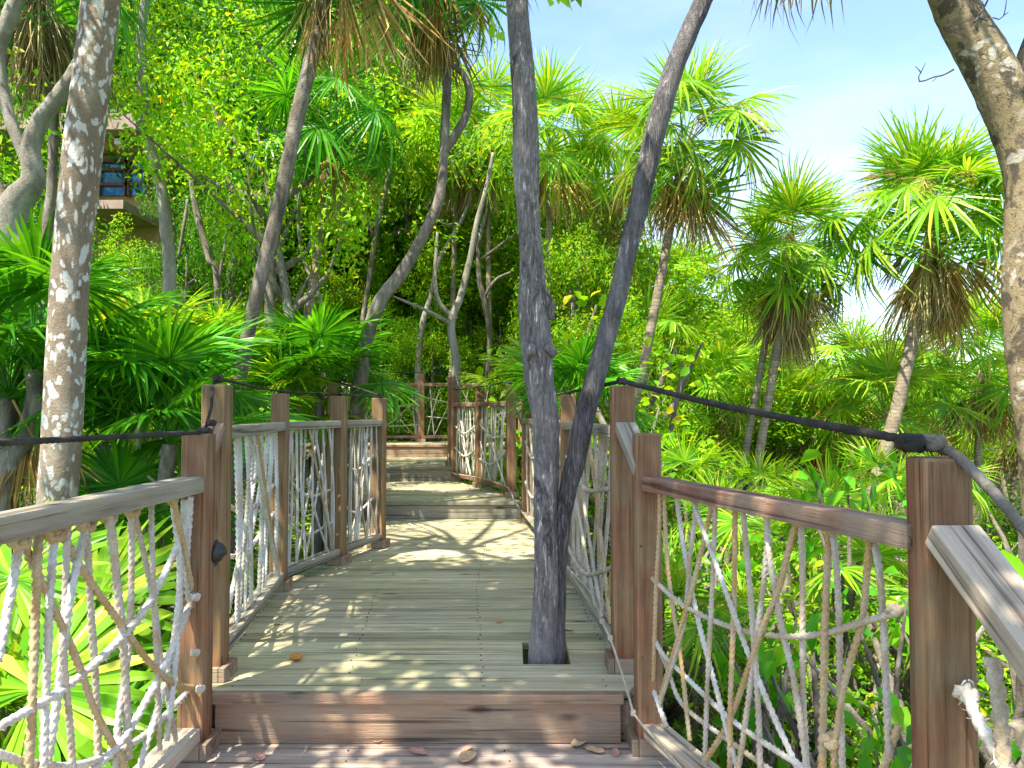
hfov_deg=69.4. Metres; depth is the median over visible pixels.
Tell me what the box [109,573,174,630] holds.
shrub
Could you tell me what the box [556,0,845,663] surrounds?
leaning palm
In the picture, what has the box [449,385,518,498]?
rope railing
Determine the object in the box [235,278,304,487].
bushy tree
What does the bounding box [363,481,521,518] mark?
boardwalk platform
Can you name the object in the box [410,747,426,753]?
fallen leaf
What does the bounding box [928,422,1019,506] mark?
bushy tree
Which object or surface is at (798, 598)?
shrub
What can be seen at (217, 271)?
slender tree
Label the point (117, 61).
forest tree
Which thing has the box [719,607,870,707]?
shrub
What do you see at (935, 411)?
fan palm
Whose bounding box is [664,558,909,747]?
shrub
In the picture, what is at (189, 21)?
forest tree
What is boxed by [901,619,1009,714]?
shrub
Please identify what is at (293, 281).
bushy tree
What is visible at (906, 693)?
shrub
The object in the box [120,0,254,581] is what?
slender tree
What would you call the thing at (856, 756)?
shrub
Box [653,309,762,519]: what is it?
bushy tree
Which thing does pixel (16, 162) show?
forest tree
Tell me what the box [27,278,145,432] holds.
palmetto
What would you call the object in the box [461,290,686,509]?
broadleaf bush
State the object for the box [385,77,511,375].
fan palm
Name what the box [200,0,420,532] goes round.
forest tree
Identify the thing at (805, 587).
shrub
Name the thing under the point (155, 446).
palmetto
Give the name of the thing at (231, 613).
shrub
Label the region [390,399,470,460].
shrub
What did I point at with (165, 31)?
forest tree
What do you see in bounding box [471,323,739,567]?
broadleaf bush
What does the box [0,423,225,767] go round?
rope railing
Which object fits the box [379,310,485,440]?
bushy tree
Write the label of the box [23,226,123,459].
bushy tree
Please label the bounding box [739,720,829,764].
shrub
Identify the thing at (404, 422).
shrub
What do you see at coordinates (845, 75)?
sky
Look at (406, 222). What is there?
forest tree
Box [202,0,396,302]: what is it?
forest tree
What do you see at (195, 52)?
forest tree
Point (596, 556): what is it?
shrub
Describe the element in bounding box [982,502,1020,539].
shrub
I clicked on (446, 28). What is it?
forked palm
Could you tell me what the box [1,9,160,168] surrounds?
forest tree
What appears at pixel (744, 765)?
shrub
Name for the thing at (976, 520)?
shrub
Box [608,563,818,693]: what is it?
shrub
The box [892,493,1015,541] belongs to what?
shrub
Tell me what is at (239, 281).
bushy tree
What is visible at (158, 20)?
forest tree
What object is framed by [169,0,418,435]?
forest tree
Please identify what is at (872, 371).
fan palm
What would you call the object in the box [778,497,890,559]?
shrub
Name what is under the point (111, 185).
window
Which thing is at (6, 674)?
broadleaf bush
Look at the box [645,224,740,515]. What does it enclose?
fan palm
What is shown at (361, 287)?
bushy tree
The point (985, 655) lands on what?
shrub
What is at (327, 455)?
rope railing
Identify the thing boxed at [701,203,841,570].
fan palm
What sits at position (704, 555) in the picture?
shrub
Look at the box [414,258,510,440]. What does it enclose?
bushy tree
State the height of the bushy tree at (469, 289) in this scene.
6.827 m
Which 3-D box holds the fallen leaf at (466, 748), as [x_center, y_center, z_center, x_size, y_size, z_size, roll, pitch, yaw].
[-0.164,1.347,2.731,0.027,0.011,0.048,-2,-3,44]
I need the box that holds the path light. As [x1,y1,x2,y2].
[211,539,226,566]
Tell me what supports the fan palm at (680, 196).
on the ground at (525, 652)
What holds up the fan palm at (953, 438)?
on the ground at (525, 652)
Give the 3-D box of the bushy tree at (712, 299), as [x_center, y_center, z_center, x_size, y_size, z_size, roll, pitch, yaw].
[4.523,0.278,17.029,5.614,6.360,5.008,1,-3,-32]
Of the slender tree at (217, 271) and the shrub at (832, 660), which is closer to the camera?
the shrub at (832, 660)
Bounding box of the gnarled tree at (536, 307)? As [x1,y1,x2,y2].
[488,0,581,663]
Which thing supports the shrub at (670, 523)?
on the ground at (525, 652)
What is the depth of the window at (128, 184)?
12.63 m
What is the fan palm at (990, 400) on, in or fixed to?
on the ground at (525, 652)
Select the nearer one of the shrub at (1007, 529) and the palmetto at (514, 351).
the palmetto at (514, 351)
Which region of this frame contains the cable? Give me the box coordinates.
[448,453,682,767]
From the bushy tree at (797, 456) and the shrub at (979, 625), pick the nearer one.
the shrub at (979, 625)
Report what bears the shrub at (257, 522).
on the ground at (525, 652)
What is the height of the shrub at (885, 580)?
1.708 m
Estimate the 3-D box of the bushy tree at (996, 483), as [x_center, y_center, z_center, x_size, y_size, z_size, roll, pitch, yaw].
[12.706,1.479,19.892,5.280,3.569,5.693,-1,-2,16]
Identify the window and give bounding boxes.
[99,159,125,195]
[125,159,150,195]
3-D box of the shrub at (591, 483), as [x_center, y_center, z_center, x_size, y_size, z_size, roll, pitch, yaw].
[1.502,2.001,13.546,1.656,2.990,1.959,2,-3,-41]
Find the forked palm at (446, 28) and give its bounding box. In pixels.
[347,0,539,522]
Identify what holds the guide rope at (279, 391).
attached to the rope railing at (272, 500)
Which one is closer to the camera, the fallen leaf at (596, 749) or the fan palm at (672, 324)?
the fallen leaf at (596, 749)
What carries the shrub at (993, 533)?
on the ground at (525, 652)
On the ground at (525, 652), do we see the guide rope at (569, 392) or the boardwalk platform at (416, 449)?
the boardwalk platform at (416, 449)
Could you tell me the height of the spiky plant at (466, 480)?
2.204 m
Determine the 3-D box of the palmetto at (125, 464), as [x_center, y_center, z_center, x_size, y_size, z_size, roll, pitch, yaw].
[-2.604,1.407,5.074,1.839,2.253,1.800,-1,-3,34]
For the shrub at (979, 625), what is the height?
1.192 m
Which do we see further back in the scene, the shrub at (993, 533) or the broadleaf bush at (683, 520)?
the shrub at (993, 533)
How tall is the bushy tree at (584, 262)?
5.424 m
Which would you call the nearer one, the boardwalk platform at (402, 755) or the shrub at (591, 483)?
the boardwalk platform at (402, 755)
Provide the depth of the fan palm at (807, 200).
9.44 m
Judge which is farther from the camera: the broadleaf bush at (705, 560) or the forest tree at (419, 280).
the forest tree at (419, 280)
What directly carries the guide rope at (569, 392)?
attached to the rope railing at (618, 616)
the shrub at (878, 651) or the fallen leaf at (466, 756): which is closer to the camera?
the fallen leaf at (466, 756)
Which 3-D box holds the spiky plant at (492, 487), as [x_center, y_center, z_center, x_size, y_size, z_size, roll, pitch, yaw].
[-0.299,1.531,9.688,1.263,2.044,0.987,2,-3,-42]
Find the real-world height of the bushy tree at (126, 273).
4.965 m
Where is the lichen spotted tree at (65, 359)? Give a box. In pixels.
[28,0,120,615]
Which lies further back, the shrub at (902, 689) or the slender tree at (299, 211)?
the slender tree at (299, 211)
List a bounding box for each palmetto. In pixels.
[0,296,164,463]
[0,306,200,617]
[0,497,177,767]
[0,576,176,767]
[0,622,176,767]
[7,427,268,605]
[20,298,323,629]
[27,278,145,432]
[30,279,260,574]
[142,292,325,455]
[197,318,371,570]
[229,293,428,567]
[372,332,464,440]
[458,329,609,424]
[491,328,667,503]
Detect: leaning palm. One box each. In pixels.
[229,0,457,618]
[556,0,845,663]
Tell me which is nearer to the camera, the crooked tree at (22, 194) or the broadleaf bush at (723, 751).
the broadleaf bush at (723, 751)
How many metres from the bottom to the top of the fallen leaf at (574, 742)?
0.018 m
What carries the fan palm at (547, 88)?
on the ground at (525, 652)
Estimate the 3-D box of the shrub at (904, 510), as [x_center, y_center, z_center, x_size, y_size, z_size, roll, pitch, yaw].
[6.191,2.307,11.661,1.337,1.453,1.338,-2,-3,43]
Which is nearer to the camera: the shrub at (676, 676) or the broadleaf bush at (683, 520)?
the shrub at (676, 676)
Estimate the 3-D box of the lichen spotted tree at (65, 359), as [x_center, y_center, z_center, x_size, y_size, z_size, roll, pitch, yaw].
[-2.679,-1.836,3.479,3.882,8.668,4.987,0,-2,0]
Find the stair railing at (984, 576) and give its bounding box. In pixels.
[925,525,1023,767]
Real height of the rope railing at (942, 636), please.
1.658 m
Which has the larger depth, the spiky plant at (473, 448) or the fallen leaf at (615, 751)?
the spiky plant at (473, 448)
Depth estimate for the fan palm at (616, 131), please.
12.39 m
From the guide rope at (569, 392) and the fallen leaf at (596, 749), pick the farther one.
the guide rope at (569, 392)
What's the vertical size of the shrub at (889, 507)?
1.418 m
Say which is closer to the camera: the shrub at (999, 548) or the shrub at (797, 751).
the shrub at (797, 751)
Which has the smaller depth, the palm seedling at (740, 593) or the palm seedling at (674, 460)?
the palm seedling at (740, 593)
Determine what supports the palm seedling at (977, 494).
on the ground at (525, 652)
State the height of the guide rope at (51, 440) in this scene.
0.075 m
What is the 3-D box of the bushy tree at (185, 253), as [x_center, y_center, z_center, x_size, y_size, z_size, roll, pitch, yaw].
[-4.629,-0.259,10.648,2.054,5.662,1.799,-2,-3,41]
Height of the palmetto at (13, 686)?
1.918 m
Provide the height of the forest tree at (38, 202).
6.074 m
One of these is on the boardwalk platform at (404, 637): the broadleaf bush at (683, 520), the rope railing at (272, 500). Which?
the rope railing at (272, 500)
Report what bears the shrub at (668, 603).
on the ground at (525, 652)
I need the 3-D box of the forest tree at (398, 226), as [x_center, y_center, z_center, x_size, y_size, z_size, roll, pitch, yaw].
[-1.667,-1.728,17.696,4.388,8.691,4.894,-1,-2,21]
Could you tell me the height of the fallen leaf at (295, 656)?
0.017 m
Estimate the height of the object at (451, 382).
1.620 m
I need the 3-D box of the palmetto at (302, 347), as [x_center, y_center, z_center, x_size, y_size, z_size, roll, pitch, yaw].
[-1.914,0.870,7.137,1.927,3.373,1.866,-1,-3,31]
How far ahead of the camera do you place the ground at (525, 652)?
10.57 m
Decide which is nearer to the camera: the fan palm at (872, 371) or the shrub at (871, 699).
the shrub at (871, 699)
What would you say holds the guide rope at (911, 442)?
attached to the rope railing at (618, 616)
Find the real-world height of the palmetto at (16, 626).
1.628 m
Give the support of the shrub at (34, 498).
on the ground at (525, 652)
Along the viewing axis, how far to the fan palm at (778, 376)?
14.47 m
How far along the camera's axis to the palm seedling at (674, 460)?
7.37 m
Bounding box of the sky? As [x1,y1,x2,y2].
[153,0,1023,394]
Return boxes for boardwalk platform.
[175,742,675,767]
[212,519,633,742]
[302,441,521,514]
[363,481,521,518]
[364,457,451,480]
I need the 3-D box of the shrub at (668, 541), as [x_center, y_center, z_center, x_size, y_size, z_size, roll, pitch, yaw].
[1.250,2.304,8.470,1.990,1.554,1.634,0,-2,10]
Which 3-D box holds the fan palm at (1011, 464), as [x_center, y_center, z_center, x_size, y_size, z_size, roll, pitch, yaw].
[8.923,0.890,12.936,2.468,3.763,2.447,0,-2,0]
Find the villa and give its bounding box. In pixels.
[0,113,212,311]
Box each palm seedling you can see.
[603,527,785,747]
[661,422,743,554]
[662,465,810,593]
[665,563,836,716]
[714,444,799,591]
[719,493,874,649]
[749,443,907,705]
[781,500,989,710]
[824,437,915,594]
[895,451,1005,525]
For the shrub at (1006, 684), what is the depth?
5.13 m
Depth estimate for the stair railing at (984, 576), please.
1.35 m
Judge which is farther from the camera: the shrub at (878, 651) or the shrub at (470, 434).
the shrub at (470, 434)
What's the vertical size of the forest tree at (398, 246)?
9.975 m
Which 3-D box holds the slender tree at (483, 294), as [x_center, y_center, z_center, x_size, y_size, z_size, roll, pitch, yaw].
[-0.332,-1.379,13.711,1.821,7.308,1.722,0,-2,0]
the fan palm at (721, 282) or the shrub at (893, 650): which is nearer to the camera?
the shrub at (893, 650)
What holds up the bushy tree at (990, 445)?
on the ground at (525, 652)
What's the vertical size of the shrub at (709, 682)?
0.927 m
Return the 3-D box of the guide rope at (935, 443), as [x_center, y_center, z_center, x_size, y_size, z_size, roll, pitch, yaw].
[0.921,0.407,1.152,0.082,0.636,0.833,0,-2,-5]
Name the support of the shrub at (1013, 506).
on the ground at (525, 652)
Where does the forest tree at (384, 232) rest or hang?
on the ground at (525, 652)
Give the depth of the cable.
2.86 m
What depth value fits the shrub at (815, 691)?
3.51 m
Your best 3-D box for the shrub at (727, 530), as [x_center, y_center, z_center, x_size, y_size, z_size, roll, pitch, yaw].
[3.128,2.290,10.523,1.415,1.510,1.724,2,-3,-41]
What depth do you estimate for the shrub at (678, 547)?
6.41 m
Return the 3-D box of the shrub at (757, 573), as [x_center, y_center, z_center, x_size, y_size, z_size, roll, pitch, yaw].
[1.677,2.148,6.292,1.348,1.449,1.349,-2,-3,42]
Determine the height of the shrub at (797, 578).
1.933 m
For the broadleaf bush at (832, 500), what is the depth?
4.48 m
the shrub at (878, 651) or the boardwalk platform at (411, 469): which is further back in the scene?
the boardwalk platform at (411, 469)
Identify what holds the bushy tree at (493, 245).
on the ground at (525, 652)
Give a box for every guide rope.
[0,419,216,447]
[204,375,223,427]
[223,379,381,397]
[376,371,493,372]
[453,380,616,399]
[616,377,925,453]
[923,434,1023,536]
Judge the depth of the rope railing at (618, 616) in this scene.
3.42 m
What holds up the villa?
on the ground at (525, 652)
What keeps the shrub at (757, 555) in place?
on the ground at (525, 652)
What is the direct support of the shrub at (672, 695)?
on the ground at (525, 652)
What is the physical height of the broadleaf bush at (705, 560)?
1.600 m
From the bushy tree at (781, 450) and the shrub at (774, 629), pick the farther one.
the bushy tree at (781, 450)
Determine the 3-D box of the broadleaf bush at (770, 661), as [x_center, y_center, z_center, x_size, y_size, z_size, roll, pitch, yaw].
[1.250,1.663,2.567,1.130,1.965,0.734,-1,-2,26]
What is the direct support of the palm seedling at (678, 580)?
on the ground at (525, 652)
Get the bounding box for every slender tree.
[118,2,278,303]
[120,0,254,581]
[206,58,372,550]
[350,107,434,433]
[393,118,568,463]
[414,152,510,440]
[450,112,541,486]
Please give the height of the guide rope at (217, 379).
0.237 m
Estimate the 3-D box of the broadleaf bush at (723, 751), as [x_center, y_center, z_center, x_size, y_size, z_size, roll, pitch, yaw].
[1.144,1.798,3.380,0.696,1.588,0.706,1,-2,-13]
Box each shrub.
[19,486,174,569]
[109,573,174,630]
[110,501,180,622]
[151,459,310,536]
[160,553,291,635]
[243,437,311,519]
[263,387,348,480]
[308,380,403,440]
[331,375,427,440]
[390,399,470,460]
[395,386,476,440]
[427,410,505,479]
[489,416,521,480]
[566,588,771,739]
[580,519,670,598]
[580,519,708,582]
[580,536,703,611]
[586,546,679,604]
[589,470,605,493]
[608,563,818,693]
[662,498,719,553]
[663,611,761,739]
[664,533,726,631]
[664,555,905,734]
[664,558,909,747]
[664,568,729,698]
[665,556,792,645]
[666,653,883,767]
[668,597,861,666]
[669,642,761,719]
[673,487,817,591]
[676,536,771,607]
[676,681,874,767]
[677,526,757,590]
[680,559,867,665]
[682,511,778,559]
[682,638,890,767]
[689,641,910,767]
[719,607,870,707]
[720,593,869,726]
[726,762,756,767]
[730,510,907,647]
[731,479,854,582]
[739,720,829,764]
[744,586,1011,765]
[752,576,871,668]
[767,554,823,612]
[770,619,1010,729]
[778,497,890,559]
[783,747,881,763]
[796,532,907,612]
[796,650,1012,767]
[819,633,906,677]
[829,604,1012,741]
[835,659,1012,715]
[852,492,900,514]
[857,534,1003,603]
[859,644,981,708]
[860,483,991,559]
[862,483,906,515]
[865,487,906,514]
[889,642,1010,729]
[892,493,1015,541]
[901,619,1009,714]
[973,495,1017,554]
[976,620,1006,680]
[976,621,1010,721]
[976,635,1010,703]
[976,635,1011,692]
[978,652,1012,701]
[980,497,1020,537]
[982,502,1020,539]
[983,510,1016,539]
[989,486,1020,524]
[991,530,1017,555]
[995,488,1019,538]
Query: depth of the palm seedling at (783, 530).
5.92 m
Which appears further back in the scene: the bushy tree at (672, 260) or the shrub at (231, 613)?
the bushy tree at (672, 260)
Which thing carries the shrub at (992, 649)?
on the ground at (525, 652)
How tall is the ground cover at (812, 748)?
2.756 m
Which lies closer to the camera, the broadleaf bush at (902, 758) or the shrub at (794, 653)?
the broadleaf bush at (902, 758)
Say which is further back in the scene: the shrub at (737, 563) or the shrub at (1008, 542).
the shrub at (1008, 542)
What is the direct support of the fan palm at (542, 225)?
on the ground at (525, 652)
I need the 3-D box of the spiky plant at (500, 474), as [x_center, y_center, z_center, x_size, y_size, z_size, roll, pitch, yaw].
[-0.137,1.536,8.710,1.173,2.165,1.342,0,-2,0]
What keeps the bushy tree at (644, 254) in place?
on the ground at (525, 652)
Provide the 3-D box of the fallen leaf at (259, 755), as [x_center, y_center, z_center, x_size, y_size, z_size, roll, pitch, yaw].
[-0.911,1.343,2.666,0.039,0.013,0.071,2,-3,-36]
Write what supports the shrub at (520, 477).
on the ground at (525, 652)
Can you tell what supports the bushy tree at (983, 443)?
on the ground at (525, 652)
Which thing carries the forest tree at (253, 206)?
on the ground at (525, 652)
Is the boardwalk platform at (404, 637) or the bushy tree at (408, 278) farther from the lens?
the bushy tree at (408, 278)
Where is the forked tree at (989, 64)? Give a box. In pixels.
[915,0,1023,515]
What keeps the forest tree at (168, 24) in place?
on the ground at (525, 652)
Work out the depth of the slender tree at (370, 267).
13.57 m
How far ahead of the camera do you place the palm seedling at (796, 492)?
5.44 m
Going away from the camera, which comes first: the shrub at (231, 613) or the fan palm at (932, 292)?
the shrub at (231, 613)
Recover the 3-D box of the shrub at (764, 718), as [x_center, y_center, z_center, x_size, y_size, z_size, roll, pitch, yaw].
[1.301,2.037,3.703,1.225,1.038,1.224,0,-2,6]
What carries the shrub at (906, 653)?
on the ground at (525, 652)
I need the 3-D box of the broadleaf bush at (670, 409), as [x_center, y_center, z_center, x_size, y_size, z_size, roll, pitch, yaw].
[0.877,1.597,8.359,2.632,3.626,2.629,-1,-2,19]
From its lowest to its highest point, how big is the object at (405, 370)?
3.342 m
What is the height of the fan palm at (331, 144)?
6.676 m
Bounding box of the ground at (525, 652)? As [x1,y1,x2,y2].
[27,392,1020,765]
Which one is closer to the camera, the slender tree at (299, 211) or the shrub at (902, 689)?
the shrub at (902, 689)
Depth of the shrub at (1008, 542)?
9.81 m
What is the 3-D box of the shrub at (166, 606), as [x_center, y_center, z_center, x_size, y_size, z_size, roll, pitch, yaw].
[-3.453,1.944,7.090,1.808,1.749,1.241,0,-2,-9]
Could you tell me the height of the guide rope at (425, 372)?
0.032 m
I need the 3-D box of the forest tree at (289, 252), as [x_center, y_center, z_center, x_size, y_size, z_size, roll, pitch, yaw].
[-5.783,-2.623,14.580,4.868,10.026,5.458,0,-2,12]
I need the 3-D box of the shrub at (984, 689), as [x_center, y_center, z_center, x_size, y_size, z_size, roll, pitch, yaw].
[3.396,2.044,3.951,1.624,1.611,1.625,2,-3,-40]
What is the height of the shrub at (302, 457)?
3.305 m
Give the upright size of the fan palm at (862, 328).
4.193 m
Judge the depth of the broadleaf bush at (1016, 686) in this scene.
3.46 m
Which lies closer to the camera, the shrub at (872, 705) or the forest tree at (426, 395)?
the shrub at (872, 705)
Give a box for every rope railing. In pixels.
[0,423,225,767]
[201,385,389,682]
[315,373,607,468]
[324,383,337,548]
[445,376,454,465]
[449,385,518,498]
[519,385,634,741]
[615,422,978,767]
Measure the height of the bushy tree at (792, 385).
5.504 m
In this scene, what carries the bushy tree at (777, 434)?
on the ground at (525, 652)
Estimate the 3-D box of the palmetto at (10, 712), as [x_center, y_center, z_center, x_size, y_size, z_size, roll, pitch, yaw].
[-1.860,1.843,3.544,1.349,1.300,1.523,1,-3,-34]
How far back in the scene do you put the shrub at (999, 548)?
6.78 m
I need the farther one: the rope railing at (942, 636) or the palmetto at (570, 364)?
the palmetto at (570, 364)
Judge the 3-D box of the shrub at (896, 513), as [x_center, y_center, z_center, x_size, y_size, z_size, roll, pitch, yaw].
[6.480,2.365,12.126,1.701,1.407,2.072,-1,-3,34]
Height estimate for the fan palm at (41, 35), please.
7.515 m
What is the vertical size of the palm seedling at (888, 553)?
1.654 m
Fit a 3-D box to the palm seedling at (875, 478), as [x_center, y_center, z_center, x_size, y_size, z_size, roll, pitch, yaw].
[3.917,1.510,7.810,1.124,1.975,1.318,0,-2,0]
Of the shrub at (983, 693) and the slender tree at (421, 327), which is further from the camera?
the slender tree at (421, 327)
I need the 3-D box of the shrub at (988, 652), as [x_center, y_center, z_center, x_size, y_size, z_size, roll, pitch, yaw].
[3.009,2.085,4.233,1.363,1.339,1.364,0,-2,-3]
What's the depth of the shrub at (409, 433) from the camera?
13.81 m
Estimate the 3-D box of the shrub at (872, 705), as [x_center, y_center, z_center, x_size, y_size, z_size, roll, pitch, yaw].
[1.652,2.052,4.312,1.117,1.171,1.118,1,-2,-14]
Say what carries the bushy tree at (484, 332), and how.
on the ground at (525, 652)
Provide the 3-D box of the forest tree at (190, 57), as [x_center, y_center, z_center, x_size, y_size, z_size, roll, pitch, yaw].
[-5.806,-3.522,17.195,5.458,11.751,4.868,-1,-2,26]
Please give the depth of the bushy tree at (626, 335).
9.53 m
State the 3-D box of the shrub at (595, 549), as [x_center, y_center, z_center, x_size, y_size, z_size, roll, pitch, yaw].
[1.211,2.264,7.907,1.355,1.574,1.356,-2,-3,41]
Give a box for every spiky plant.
[431,422,496,482]
[441,408,505,487]
[446,442,517,490]
[458,445,521,498]
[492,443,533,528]
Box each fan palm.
[0,0,162,502]
[0,201,204,702]
[230,28,408,328]
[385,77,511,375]
[402,48,552,489]
[471,43,623,294]
[514,132,611,333]
[543,85,681,265]
[585,36,805,567]
[611,276,715,430]
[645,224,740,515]
[660,327,791,540]
[695,145,894,580]
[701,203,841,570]
[714,277,828,490]
[764,354,870,490]
[782,300,940,507]
[796,327,997,513]
[832,104,1003,510]
[867,330,978,510]
[871,345,1006,466]
[892,285,1015,525]
[952,345,1017,530]
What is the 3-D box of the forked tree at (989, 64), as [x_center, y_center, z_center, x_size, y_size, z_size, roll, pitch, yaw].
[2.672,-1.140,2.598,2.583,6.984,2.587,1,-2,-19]
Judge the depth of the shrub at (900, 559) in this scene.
7.66 m
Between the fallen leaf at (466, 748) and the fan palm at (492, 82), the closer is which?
the fallen leaf at (466, 748)
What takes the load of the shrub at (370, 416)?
on the ground at (525, 652)
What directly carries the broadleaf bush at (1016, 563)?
on the ground at (525, 652)
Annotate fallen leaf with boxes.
[253,752,264,759]
[290,653,302,659]
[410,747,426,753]
[459,750,475,761]
[463,746,472,750]
[571,739,585,745]
[585,745,604,752]
[611,748,619,755]
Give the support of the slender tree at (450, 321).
on the ground at (525, 652)
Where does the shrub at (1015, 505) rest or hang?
on the ground at (525, 652)
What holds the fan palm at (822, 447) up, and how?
on the ground at (525, 652)
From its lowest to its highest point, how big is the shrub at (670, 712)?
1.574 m
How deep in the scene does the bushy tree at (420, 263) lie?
14.56 m
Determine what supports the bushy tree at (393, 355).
on the ground at (525, 652)
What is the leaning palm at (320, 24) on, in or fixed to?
on the ground at (525, 652)
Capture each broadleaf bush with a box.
[0,644,19,765]
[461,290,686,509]
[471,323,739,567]
[496,377,694,596]
[588,441,750,577]
[604,539,767,689]
[695,612,863,767]
[714,565,1021,767]
[737,446,909,738]
[816,692,911,767]
[832,541,1023,767]
[886,473,1023,767]
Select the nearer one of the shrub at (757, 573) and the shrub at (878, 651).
the shrub at (878, 651)
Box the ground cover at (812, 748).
[82,434,1020,767]
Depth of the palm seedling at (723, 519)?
6.32 m
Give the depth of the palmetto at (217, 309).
7.55 m
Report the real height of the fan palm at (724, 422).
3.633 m
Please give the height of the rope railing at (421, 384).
1.620 m
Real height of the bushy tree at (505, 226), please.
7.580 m
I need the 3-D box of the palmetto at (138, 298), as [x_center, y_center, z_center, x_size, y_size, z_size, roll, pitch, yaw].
[-3.428,0.695,7.004,2.262,3.493,2.288,0,-2,0]
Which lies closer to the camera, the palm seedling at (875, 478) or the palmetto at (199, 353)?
the palmetto at (199, 353)
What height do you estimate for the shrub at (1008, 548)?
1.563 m
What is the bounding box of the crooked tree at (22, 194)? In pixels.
[0,0,72,428]
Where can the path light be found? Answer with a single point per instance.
(219, 552)
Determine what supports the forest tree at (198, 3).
on the ground at (525, 652)
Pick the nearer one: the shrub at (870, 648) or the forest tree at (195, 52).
the shrub at (870, 648)
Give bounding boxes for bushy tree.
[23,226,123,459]
[82,212,189,474]
[126,176,243,475]
[176,167,281,429]
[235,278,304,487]
[279,264,366,436]
[290,240,392,416]
[310,318,415,440]
[341,242,447,440]
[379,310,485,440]
[396,216,494,424]
[400,147,600,373]
[402,210,642,426]
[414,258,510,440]
[422,178,687,414]
[446,297,526,483]
[479,232,729,479]
[497,220,668,534]
[502,185,632,395]
[555,244,772,524]
[556,203,675,422]
[573,287,712,533]
[631,342,745,527]
[642,256,798,504]
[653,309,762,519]
[668,285,882,490]
[694,347,928,494]
[728,312,839,488]
[750,391,971,507]
[785,389,996,468]
[869,396,1005,470]
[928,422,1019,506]
[964,384,1007,490]
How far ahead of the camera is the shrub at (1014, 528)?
12.72 m
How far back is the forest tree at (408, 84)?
16.92 m
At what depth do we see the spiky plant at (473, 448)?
10.88 m
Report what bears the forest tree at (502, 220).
on the ground at (525, 652)
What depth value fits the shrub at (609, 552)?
7.12 m
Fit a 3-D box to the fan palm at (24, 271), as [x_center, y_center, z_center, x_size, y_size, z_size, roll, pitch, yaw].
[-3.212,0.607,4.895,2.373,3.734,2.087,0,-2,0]
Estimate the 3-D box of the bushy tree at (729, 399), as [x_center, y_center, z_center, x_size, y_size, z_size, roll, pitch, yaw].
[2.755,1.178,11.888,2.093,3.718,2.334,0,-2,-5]
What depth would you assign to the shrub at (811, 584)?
5.37 m
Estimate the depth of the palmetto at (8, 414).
5.16 m
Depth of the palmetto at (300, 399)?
6.90 m
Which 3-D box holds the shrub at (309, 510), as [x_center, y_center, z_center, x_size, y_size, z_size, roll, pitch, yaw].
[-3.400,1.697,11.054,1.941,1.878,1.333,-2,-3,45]
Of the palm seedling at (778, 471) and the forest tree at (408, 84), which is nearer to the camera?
the palm seedling at (778, 471)
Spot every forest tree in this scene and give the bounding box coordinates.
[0,76,65,385]
[0,156,112,501]
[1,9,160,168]
[7,0,272,221]
[8,0,229,139]
[70,0,303,317]
[101,17,348,309]
[106,0,419,472]
[113,0,318,303]
[120,0,273,304]
[156,0,301,281]
[164,0,348,339]
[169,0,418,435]
[172,0,379,519]
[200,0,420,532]
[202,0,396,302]
[213,7,440,323]
[251,2,492,440]
[288,80,472,440]
[306,83,505,429]
[310,1,496,321]
[346,121,516,381]
[360,144,587,379]
[390,200,551,421]
[393,189,511,439]
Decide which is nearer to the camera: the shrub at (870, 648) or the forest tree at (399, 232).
the shrub at (870, 648)
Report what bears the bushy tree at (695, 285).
on the ground at (525, 652)
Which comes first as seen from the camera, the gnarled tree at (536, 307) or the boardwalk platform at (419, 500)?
the gnarled tree at (536, 307)
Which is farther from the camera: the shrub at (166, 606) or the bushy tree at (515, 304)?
the bushy tree at (515, 304)
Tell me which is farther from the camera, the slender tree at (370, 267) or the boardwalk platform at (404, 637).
the slender tree at (370, 267)
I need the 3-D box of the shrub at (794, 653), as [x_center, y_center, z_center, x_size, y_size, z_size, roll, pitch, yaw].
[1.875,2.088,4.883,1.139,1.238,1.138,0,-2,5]

